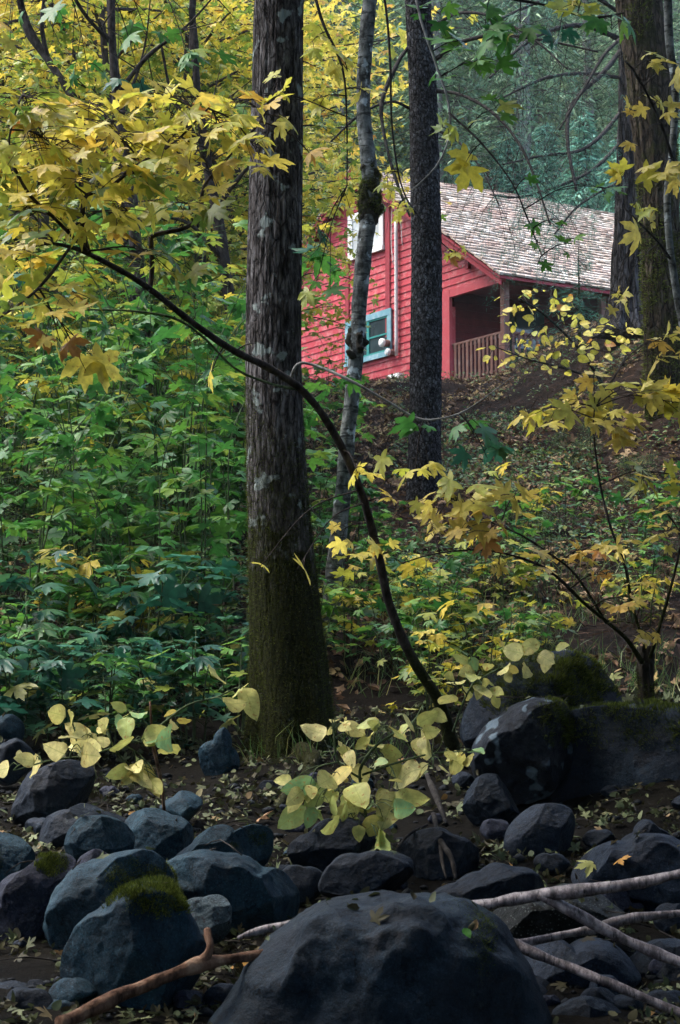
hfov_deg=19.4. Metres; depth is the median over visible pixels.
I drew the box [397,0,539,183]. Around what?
conifer tree
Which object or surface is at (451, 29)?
conifer tree
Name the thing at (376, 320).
window
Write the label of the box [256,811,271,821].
fallen leaf
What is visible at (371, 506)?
maple
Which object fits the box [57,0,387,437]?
maple tree
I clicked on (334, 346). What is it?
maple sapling
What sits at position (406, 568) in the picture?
maple
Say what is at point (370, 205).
alder tree
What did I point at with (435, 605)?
maple
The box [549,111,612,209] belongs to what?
conifer tree
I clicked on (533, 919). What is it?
boulder
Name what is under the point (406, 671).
maple
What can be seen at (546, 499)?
maple
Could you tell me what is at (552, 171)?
conifer tree
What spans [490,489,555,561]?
maple
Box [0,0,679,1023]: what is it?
ground
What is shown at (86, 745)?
oval leaf shrub
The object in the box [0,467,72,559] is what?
leafy shrub
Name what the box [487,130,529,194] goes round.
conifer tree
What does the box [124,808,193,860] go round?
boulder
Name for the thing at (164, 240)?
maple sapling
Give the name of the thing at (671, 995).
stone
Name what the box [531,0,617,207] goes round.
conifer tree
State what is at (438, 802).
dead branch
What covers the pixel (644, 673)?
sapling trunk
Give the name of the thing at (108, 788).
stone
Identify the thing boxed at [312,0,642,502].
hemlock tree
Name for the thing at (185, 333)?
maple sapling
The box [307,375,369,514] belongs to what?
maple sapling
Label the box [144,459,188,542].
leafy shrub
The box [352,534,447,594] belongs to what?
maple
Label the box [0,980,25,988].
boulder
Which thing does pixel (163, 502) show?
leafy shrub
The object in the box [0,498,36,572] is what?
leafy shrub
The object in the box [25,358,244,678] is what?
maple sapling
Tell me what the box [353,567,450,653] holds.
maple
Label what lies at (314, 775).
stone
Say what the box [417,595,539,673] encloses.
maple
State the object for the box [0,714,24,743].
boulder
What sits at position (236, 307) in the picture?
maple sapling
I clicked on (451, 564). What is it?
maple
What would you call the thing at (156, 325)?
maple sapling
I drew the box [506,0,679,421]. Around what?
mossy tree
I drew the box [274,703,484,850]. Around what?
oval leaf shrub
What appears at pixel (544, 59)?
conifer tree
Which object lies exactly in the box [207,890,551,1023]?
boulder
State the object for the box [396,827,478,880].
boulder
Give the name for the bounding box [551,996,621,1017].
boulder
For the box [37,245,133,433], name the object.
maple sapling
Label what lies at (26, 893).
boulder
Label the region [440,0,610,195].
conifer tree
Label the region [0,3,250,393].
maple tree
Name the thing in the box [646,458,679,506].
maple
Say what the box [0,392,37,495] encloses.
leafy shrub
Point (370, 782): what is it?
stone
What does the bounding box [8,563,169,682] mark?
maple
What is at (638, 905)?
stone
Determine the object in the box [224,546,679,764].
grass
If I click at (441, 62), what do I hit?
conifer tree
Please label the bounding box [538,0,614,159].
conifer tree
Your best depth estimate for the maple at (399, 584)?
17.13 m
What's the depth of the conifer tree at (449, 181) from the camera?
61.20 m
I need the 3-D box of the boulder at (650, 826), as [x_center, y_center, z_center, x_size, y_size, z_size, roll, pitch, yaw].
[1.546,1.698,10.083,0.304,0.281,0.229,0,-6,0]
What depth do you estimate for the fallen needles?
24.36 m
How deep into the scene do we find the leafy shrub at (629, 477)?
23.36 m
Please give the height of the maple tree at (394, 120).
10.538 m
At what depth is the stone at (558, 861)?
9.83 m
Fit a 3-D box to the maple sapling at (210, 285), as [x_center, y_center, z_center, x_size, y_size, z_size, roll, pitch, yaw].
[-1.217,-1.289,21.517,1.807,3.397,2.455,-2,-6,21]
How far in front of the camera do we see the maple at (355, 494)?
19.92 m
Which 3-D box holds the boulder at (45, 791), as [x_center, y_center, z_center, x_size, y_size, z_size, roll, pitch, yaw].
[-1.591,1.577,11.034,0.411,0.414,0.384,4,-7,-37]
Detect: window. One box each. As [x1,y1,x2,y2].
[343,308,391,367]
[348,203,383,260]
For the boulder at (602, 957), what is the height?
0.291 m
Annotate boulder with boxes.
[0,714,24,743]
[0,738,34,785]
[0,832,34,881]
[0,850,75,940]
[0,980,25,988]
[11,759,94,824]
[38,803,125,848]
[43,849,179,949]
[60,874,205,1009]
[64,815,134,863]
[77,849,107,864]
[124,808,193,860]
[159,790,202,821]
[166,849,299,931]
[175,823,273,866]
[186,894,231,945]
[198,727,239,775]
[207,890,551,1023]
[283,865,322,906]
[287,817,375,871]
[318,850,413,897]
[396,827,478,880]
[431,862,543,911]
[460,646,622,754]
[462,773,519,826]
[470,694,577,804]
[493,883,624,943]
[503,803,574,855]
[524,937,641,987]
[533,696,679,803]
[535,975,549,995]
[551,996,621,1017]
[571,833,679,911]
[621,819,669,840]
[630,938,679,980]
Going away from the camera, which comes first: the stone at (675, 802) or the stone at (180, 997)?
the stone at (180, 997)
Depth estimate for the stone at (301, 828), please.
10.72 m
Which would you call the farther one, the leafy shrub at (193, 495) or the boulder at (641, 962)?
the leafy shrub at (193, 495)
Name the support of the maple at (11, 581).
on the ground at (24, 970)
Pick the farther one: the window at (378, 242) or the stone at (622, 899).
the window at (378, 242)
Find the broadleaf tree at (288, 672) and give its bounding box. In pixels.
[0,0,635,758]
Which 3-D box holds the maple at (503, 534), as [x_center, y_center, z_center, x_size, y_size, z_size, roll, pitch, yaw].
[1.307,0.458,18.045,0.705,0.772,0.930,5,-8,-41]
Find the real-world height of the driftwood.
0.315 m
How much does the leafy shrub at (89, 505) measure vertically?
1.223 m
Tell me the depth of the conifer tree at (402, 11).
77.22 m
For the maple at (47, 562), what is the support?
on the ground at (24, 970)
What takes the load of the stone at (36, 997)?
on the ground at (24, 970)
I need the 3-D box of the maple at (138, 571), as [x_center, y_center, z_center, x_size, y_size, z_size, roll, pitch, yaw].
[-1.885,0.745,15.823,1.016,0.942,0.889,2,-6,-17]
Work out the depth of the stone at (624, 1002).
7.62 m
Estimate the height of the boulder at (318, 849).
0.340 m
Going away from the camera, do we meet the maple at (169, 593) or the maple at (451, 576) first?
the maple at (169, 593)
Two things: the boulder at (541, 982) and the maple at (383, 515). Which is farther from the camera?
the maple at (383, 515)
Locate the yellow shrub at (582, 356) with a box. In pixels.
[476,289,643,389]
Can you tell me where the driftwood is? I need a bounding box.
[55,927,262,1023]
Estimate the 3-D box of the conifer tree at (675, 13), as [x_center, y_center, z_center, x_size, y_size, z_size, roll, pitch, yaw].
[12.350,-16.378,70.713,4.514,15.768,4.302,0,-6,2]
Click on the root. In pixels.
(308, 756)
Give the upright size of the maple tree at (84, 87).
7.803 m
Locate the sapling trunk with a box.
[633,646,658,700]
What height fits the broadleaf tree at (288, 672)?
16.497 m
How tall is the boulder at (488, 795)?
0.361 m
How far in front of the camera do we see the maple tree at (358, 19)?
64.20 m
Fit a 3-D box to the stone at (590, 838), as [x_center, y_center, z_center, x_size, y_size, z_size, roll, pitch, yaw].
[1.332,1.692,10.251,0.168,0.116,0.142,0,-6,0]
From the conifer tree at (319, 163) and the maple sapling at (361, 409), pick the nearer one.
the maple sapling at (361, 409)
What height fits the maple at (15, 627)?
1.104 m
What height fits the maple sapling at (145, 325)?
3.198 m
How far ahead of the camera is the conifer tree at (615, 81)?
61.05 m
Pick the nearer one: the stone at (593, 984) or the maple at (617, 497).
the stone at (593, 984)
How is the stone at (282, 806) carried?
on the ground at (24, 970)
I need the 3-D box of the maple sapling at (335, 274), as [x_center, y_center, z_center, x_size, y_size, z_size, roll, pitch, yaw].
[-1.185,-1.304,20.244,1.960,3.685,2.663,-2,-6,21]
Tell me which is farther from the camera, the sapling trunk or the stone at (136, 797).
the sapling trunk
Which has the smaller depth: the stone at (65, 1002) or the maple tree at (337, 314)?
the stone at (65, 1002)
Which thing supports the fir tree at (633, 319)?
on the ground at (24, 970)
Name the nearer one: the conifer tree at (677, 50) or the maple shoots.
the maple shoots
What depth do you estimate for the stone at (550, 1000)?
7.66 m
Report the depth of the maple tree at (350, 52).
31.39 m
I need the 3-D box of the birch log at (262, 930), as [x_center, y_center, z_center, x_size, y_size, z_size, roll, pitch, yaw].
[-0.269,1.663,7.963,0.286,0.102,0.058,-1,-6,13]
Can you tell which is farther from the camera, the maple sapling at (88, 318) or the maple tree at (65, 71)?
the maple tree at (65, 71)
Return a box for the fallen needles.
[243,317,679,680]
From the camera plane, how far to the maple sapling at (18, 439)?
21.64 m
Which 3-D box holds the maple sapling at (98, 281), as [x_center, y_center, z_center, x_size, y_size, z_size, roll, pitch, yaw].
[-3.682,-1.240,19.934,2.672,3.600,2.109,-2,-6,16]
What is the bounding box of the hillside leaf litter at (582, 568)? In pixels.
[0,318,679,712]
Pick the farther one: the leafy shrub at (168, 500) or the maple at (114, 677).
the leafy shrub at (168, 500)
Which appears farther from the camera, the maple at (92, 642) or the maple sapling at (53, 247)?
the maple sapling at (53, 247)
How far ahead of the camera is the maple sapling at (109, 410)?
15.35 m
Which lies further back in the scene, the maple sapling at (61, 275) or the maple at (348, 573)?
the maple sapling at (61, 275)
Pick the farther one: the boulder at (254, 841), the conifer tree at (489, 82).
the conifer tree at (489, 82)
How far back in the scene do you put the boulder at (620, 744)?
11.21 m
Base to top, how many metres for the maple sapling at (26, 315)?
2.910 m
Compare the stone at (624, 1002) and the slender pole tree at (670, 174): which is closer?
the stone at (624, 1002)
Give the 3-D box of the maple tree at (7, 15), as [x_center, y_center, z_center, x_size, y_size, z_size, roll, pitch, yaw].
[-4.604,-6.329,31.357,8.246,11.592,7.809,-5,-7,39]
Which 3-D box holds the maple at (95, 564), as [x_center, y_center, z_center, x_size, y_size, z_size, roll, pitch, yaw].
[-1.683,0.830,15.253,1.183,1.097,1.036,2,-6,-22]
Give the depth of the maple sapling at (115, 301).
21.29 m
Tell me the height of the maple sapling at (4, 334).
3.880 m
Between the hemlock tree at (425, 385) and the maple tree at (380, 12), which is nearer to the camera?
the hemlock tree at (425, 385)
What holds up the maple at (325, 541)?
on the ground at (24, 970)
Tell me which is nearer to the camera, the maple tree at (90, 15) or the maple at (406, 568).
the maple at (406, 568)
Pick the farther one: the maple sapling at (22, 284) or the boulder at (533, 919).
the maple sapling at (22, 284)
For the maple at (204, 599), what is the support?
on the ground at (24, 970)
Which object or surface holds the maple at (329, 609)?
on the ground at (24, 970)
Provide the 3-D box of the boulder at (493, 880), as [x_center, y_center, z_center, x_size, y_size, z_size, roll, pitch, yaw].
[0.675,1.757,9.111,0.548,0.307,0.430,0,-6,0]
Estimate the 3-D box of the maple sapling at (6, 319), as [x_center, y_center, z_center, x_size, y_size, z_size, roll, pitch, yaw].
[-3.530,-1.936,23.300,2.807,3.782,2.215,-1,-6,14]
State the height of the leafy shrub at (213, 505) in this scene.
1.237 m
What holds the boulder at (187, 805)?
on the ground at (24, 970)
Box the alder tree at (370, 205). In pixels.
[322,0,385,632]
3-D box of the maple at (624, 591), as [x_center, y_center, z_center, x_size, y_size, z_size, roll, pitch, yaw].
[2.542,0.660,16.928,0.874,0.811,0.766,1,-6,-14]
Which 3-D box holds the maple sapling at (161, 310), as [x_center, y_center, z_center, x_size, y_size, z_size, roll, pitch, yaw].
[-1.262,-1.113,19.403,1.862,3.501,2.530,3,-7,-31]
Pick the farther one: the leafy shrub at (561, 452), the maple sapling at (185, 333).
the leafy shrub at (561, 452)
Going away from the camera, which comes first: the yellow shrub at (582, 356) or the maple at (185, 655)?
the maple at (185, 655)
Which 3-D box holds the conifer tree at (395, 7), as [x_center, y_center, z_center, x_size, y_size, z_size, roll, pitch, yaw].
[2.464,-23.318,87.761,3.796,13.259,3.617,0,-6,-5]
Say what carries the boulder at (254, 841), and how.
on the ground at (24, 970)
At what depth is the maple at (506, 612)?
15.19 m
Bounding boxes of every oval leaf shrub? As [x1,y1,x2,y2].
[0,664,259,810]
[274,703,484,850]
[431,638,569,731]
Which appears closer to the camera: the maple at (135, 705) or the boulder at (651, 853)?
the boulder at (651, 853)
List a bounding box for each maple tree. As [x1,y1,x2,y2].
[0,0,173,429]
[0,0,245,451]
[0,0,250,394]
[0,0,316,296]
[0,0,339,327]
[0,0,354,457]
[0,0,409,429]
[0,1,141,266]
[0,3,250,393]
[0,31,224,487]
[1,0,407,302]
[2,0,375,426]
[5,0,342,291]
[5,0,481,290]
[8,0,393,339]
[9,0,158,416]
[35,0,447,407]
[57,0,251,431]
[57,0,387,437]
[127,0,248,447]
[196,0,405,330]
[303,14,403,231]
[303,35,408,171]
[304,55,409,177]
[305,4,462,165]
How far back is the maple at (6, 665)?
12.58 m
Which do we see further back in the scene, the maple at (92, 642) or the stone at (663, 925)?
the maple at (92, 642)
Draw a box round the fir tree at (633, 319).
[437,0,643,340]
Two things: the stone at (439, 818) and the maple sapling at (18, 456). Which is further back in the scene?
the maple sapling at (18, 456)
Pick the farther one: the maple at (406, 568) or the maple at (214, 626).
the maple at (406, 568)
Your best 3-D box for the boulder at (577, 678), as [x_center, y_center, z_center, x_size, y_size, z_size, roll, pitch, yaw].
[1.217,1.227,12.260,0.917,0.810,1.068,-5,-8,44]
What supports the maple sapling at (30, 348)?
on the ground at (24, 970)
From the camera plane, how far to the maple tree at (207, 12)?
38.95 m
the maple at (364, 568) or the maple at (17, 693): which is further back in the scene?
the maple at (364, 568)
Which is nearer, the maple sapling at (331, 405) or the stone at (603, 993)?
the stone at (603, 993)
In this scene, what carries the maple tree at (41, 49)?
on the ground at (24, 970)
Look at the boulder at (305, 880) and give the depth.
9.33 m
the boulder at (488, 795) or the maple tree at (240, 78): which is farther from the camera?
the maple tree at (240, 78)
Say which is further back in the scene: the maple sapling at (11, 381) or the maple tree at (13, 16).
the maple tree at (13, 16)
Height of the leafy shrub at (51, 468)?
1.348 m
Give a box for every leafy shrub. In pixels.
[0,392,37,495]
[0,401,75,506]
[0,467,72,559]
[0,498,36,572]
[8,420,125,516]
[13,457,130,568]
[24,434,124,516]
[34,459,128,547]
[86,453,188,581]
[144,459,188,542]
[144,488,240,585]
[158,437,239,534]
[183,459,246,535]
[188,464,246,553]
[533,507,571,556]
[547,435,586,470]
[550,422,570,450]
[571,425,605,458]
[582,381,621,427]
[612,453,657,495]
[616,454,654,487]
[629,451,658,479]
[652,502,679,553]
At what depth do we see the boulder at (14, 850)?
9.34 m
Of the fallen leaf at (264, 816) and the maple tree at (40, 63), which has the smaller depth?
the fallen leaf at (264, 816)
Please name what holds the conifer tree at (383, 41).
on the ground at (24, 970)
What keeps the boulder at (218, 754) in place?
on the ground at (24, 970)
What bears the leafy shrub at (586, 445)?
on the ground at (24, 970)
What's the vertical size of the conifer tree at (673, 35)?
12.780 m
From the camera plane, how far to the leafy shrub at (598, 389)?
27.36 m
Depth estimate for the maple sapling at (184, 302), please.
19.67 m
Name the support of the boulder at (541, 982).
on the ground at (24, 970)
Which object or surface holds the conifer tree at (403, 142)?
on the ground at (24, 970)
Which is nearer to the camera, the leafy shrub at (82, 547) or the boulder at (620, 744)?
the boulder at (620, 744)
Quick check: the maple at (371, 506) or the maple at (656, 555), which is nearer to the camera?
the maple at (656, 555)
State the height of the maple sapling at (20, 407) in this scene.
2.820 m
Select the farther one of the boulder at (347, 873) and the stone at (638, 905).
the boulder at (347, 873)
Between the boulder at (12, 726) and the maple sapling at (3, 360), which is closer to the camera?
the boulder at (12, 726)
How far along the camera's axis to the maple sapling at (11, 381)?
16.20 m
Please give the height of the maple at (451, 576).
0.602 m
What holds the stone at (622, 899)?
on the ground at (24, 970)
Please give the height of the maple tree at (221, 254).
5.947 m
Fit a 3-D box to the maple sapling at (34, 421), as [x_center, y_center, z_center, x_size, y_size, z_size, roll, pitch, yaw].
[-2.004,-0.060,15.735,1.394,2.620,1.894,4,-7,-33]
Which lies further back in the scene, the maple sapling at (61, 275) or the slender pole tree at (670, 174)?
the maple sapling at (61, 275)
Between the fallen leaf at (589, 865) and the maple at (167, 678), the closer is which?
the fallen leaf at (589, 865)
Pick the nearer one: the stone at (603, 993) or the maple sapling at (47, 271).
the stone at (603, 993)
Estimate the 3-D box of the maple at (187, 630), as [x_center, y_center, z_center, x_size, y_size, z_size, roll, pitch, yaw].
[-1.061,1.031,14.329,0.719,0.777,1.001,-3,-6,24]
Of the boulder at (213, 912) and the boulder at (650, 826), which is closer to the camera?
the boulder at (213, 912)
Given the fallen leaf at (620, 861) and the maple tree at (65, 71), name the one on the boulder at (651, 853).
the fallen leaf at (620, 861)
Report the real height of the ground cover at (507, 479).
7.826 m
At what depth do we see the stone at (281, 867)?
9.78 m
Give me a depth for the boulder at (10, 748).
11.74 m
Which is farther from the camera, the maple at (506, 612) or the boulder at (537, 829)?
the maple at (506, 612)
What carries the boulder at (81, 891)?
on the ground at (24, 970)
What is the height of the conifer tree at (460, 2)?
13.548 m
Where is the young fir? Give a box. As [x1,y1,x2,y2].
[527,245,607,355]
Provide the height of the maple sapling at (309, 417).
2.620 m
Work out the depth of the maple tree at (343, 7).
44.67 m
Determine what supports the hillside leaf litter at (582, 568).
on the ground at (24, 970)
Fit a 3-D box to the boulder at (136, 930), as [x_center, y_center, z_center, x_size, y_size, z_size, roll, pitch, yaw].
[-0.792,1.664,7.607,0.559,0.559,0.444,0,-6,0]
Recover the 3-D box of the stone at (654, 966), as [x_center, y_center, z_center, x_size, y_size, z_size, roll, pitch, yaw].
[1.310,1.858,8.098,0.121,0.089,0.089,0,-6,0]
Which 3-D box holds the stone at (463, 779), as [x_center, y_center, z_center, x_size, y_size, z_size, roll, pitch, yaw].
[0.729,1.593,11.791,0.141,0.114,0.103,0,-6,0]
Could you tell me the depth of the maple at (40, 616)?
14.45 m
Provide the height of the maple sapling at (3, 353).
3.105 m
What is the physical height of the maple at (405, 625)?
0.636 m
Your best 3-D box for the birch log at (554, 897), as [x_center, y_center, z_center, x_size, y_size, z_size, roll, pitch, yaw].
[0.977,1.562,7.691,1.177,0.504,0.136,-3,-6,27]
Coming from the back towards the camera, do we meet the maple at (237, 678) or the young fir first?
the young fir
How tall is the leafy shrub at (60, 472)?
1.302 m
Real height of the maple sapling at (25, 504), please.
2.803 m
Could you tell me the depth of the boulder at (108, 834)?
9.72 m
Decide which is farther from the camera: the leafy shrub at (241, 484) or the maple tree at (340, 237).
the maple tree at (340, 237)
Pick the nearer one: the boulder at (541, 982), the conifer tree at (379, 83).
the boulder at (541, 982)
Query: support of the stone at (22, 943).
on the ground at (24, 970)
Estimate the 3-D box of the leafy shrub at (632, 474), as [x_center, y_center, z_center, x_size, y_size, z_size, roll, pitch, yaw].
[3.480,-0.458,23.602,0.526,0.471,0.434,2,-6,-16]
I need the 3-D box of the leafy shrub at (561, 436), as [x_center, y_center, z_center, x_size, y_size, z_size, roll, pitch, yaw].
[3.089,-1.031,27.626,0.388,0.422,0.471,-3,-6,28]
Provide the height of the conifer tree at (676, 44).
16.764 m
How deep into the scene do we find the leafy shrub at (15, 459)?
22.56 m
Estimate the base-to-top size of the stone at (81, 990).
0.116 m
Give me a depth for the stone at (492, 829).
10.49 m
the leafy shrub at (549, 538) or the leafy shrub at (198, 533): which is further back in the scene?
the leafy shrub at (549, 538)
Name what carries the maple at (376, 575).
on the ground at (24, 970)
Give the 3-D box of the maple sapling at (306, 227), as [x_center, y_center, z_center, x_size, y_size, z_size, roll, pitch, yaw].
[-1.465,-1.460,20.627,2.967,3.998,2.342,3,-7,-30]
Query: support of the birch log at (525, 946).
on the ground at (24, 970)
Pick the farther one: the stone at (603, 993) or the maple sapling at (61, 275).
the maple sapling at (61, 275)
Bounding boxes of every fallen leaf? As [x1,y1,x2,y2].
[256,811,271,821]
[462,928,471,937]
[574,860,595,876]
[613,855,630,864]
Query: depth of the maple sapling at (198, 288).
20.10 m
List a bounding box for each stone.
[4,987,52,1008]
[13,940,26,946]
[25,817,44,835]
[26,979,44,985]
[46,999,82,1008]
[48,977,97,1003]
[99,786,119,795]
[126,794,142,802]
[173,990,204,1008]
[203,983,233,1006]
[259,780,276,788]
[275,864,287,869]
[278,804,286,812]
[284,823,304,831]
[308,772,317,779]
[351,778,373,788]
[397,881,407,889]
[428,813,442,824]
[451,771,474,788]
[480,819,508,841]
[533,853,569,874]
[544,995,560,1005]
[580,987,614,1004]
[582,829,614,847]
[589,974,619,995]
[600,785,620,797]
[602,891,631,912]
[614,994,643,1010]
[627,903,644,912]
[642,990,679,1005]
[648,959,662,974]
[653,903,679,933]
[671,795,679,808]
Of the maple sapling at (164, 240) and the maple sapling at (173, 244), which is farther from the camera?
the maple sapling at (164, 240)
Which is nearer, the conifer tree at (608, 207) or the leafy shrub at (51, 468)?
the leafy shrub at (51, 468)
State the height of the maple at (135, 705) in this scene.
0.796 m
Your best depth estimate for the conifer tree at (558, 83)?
76.12 m
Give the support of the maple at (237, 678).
on the ground at (24, 970)
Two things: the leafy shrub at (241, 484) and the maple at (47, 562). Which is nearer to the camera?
the maple at (47, 562)
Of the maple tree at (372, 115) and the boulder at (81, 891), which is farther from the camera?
the maple tree at (372, 115)
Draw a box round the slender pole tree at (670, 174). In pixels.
[605,0,679,326]
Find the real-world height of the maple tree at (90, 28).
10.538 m
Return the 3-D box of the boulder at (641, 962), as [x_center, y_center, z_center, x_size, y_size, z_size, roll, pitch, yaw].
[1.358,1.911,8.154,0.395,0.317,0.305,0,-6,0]
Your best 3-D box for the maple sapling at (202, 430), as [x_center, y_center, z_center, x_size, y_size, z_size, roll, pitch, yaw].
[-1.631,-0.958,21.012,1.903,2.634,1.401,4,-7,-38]
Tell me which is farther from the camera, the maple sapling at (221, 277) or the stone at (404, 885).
the maple sapling at (221, 277)
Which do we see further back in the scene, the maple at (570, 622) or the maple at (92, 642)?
the maple at (570, 622)
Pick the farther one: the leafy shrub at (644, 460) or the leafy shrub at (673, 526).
the leafy shrub at (644, 460)
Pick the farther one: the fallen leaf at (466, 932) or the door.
the door
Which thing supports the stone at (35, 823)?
on the ground at (24, 970)
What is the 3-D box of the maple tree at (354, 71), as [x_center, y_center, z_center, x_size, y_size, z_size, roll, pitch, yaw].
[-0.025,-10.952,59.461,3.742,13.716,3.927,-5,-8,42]
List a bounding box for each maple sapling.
[0,129,194,497]
[0,202,222,446]
[0,202,337,613]
[0,221,155,476]
[0,226,91,486]
[0,243,103,552]
[0,250,156,482]
[0,259,148,488]
[0,280,196,591]
[0,311,214,607]
[0,319,104,518]
[0,320,192,635]
[0,322,131,613]
[0,332,121,561]
[0,347,65,537]
[0,362,156,637]
[1,248,64,450]
[2,244,90,448]
[3,268,93,471]
[9,196,209,398]
[9,236,212,540]
[13,267,167,550]
[19,266,174,425]
[22,228,241,542]
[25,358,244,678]
[29,287,243,544]
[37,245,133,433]
[62,230,308,515]
[62,281,220,458]
[74,199,332,543]
[87,301,245,622]
[89,306,244,508]
[90,201,346,510]
[92,175,245,430]
[105,350,247,637]
[116,200,326,555]
[116,249,336,494]
[119,344,364,634]
[158,240,327,437]
[240,377,387,550]
[302,311,373,402]
[302,319,366,438]
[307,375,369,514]
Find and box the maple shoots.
[403,322,679,663]
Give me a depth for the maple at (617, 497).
19.62 m
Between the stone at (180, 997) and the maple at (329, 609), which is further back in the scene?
the maple at (329, 609)
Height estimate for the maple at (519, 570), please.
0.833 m
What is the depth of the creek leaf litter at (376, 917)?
10.67 m
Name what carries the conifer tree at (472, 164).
on the ground at (24, 970)
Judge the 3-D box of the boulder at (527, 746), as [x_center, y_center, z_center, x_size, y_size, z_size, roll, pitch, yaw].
[1.060,1.353,11.338,0.643,0.630,0.656,0,-6,0]
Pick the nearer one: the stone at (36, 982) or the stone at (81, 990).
the stone at (81, 990)
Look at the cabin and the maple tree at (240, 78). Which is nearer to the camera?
the maple tree at (240, 78)
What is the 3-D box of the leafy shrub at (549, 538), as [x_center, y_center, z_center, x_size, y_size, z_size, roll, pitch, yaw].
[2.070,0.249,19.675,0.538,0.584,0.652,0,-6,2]
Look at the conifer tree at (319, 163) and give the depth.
61.31 m
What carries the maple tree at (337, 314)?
on the ground at (24, 970)
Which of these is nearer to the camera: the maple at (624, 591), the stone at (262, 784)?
the stone at (262, 784)
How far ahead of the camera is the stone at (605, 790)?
11.08 m
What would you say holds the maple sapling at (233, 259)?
on the ground at (24, 970)
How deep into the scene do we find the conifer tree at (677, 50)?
86.51 m
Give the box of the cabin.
[301,168,613,381]
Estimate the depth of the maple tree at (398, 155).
62.37 m
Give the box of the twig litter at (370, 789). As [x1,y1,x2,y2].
[0,361,679,961]
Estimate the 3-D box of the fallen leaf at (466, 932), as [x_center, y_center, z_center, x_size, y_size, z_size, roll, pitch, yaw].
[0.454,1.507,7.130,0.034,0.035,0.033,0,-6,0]
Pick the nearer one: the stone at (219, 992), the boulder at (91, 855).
the stone at (219, 992)
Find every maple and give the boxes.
[0,69,516,750]
[0,537,134,689]
[0,592,117,687]
[0,594,138,729]
[0,612,95,737]
[0,628,104,743]
[4,608,138,710]
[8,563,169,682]
[11,632,164,752]
[22,537,154,662]
[43,553,156,626]
[43,641,149,751]
[46,630,178,732]
[56,547,194,668]
[81,536,239,693]
[98,636,220,747]
[112,629,240,747]
[141,553,248,687]
[144,605,246,697]
[173,597,248,693]
[186,624,248,730]
[308,463,385,546]
[311,509,355,588]
[312,522,407,606]
[318,549,395,655]
[319,479,389,549]
[319,576,377,646]
[331,586,457,679]
[351,497,417,556]
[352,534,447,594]
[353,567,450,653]
[365,551,425,601]
[369,612,468,688]
[373,551,481,630]
[374,550,436,617]
[385,625,478,711]
[389,552,495,655]
[411,557,467,600]
[417,573,494,639]
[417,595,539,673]
[440,518,535,597]
[454,526,556,605]
[484,459,572,529]
[489,601,566,651]
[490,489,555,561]
[494,588,589,650]
[525,466,610,531]
[586,482,679,560]
[594,543,679,624]
[620,537,674,594]
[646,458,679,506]
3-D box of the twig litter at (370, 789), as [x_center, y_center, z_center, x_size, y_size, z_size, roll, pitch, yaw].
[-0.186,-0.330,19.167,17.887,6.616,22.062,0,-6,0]
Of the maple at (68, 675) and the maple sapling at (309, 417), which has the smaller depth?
the maple at (68, 675)
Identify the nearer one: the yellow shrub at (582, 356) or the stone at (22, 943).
the stone at (22, 943)
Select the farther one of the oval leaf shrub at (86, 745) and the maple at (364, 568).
the maple at (364, 568)
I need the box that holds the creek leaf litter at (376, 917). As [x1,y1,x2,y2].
[0,649,679,1023]
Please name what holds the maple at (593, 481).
on the ground at (24, 970)
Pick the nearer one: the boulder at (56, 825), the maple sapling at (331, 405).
the boulder at (56, 825)
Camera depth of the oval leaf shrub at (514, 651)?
11.59 m
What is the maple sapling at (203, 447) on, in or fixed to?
on the ground at (24, 970)
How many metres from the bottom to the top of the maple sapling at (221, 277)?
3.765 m
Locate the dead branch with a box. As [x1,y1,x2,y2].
[395,773,457,879]
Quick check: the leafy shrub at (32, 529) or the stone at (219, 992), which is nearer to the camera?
the stone at (219, 992)
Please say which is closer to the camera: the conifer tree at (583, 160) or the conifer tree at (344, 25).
the conifer tree at (583, 160)
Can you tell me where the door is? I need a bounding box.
[509,306,543,363]
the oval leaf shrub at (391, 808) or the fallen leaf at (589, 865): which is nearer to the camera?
the fallen leaf at (589, 865)
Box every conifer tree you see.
[302,110,330,235]
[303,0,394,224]
[310,0,392,93]
[328,0,408,162]
[332,0,409,174]
[353,0,509,189]
[377,0,405,115]
[386,7,451,127]
[390,121,409,175]
[396,0,503,143]
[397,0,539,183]
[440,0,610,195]
[441,0,505,182]
[441,142,452,183]
[448,0,515,164]
[453,160,487,188]
[476,0,598,190]
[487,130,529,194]
[502,0,615,203]
[513,124,574,204]
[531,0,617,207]
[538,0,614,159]
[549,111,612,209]
[574,0,679,155]
[574,4,679,205]
[595,139,616,212]
[613,0,679,107]
[663,0,679,137]
[663,1,679,110]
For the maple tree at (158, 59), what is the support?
on the ground at (24, 970)
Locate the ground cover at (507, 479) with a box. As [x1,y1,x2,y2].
[0,314,679,652]
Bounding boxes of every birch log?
[237,920,289,940]
[471,869,679,967]
[514,910,679,1017]
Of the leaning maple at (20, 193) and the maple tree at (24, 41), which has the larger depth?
the maple tree at (24, 41)
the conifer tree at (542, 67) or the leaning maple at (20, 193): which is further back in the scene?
the conifer tree at (542, 67)
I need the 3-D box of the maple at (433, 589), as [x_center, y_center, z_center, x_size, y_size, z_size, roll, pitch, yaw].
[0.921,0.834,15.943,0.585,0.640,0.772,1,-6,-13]
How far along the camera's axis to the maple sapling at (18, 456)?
17.26 m
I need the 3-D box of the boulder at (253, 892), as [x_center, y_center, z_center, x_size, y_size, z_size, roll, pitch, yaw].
[-0.493,1.720,8.911,0.623,0.420,0.521,0,-6,0]
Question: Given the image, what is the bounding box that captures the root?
[275,741,321,811]
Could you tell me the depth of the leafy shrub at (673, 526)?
19.71 m
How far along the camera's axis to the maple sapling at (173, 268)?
24.07 m
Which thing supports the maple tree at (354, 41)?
on the ground at (24, 970)
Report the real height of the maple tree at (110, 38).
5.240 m

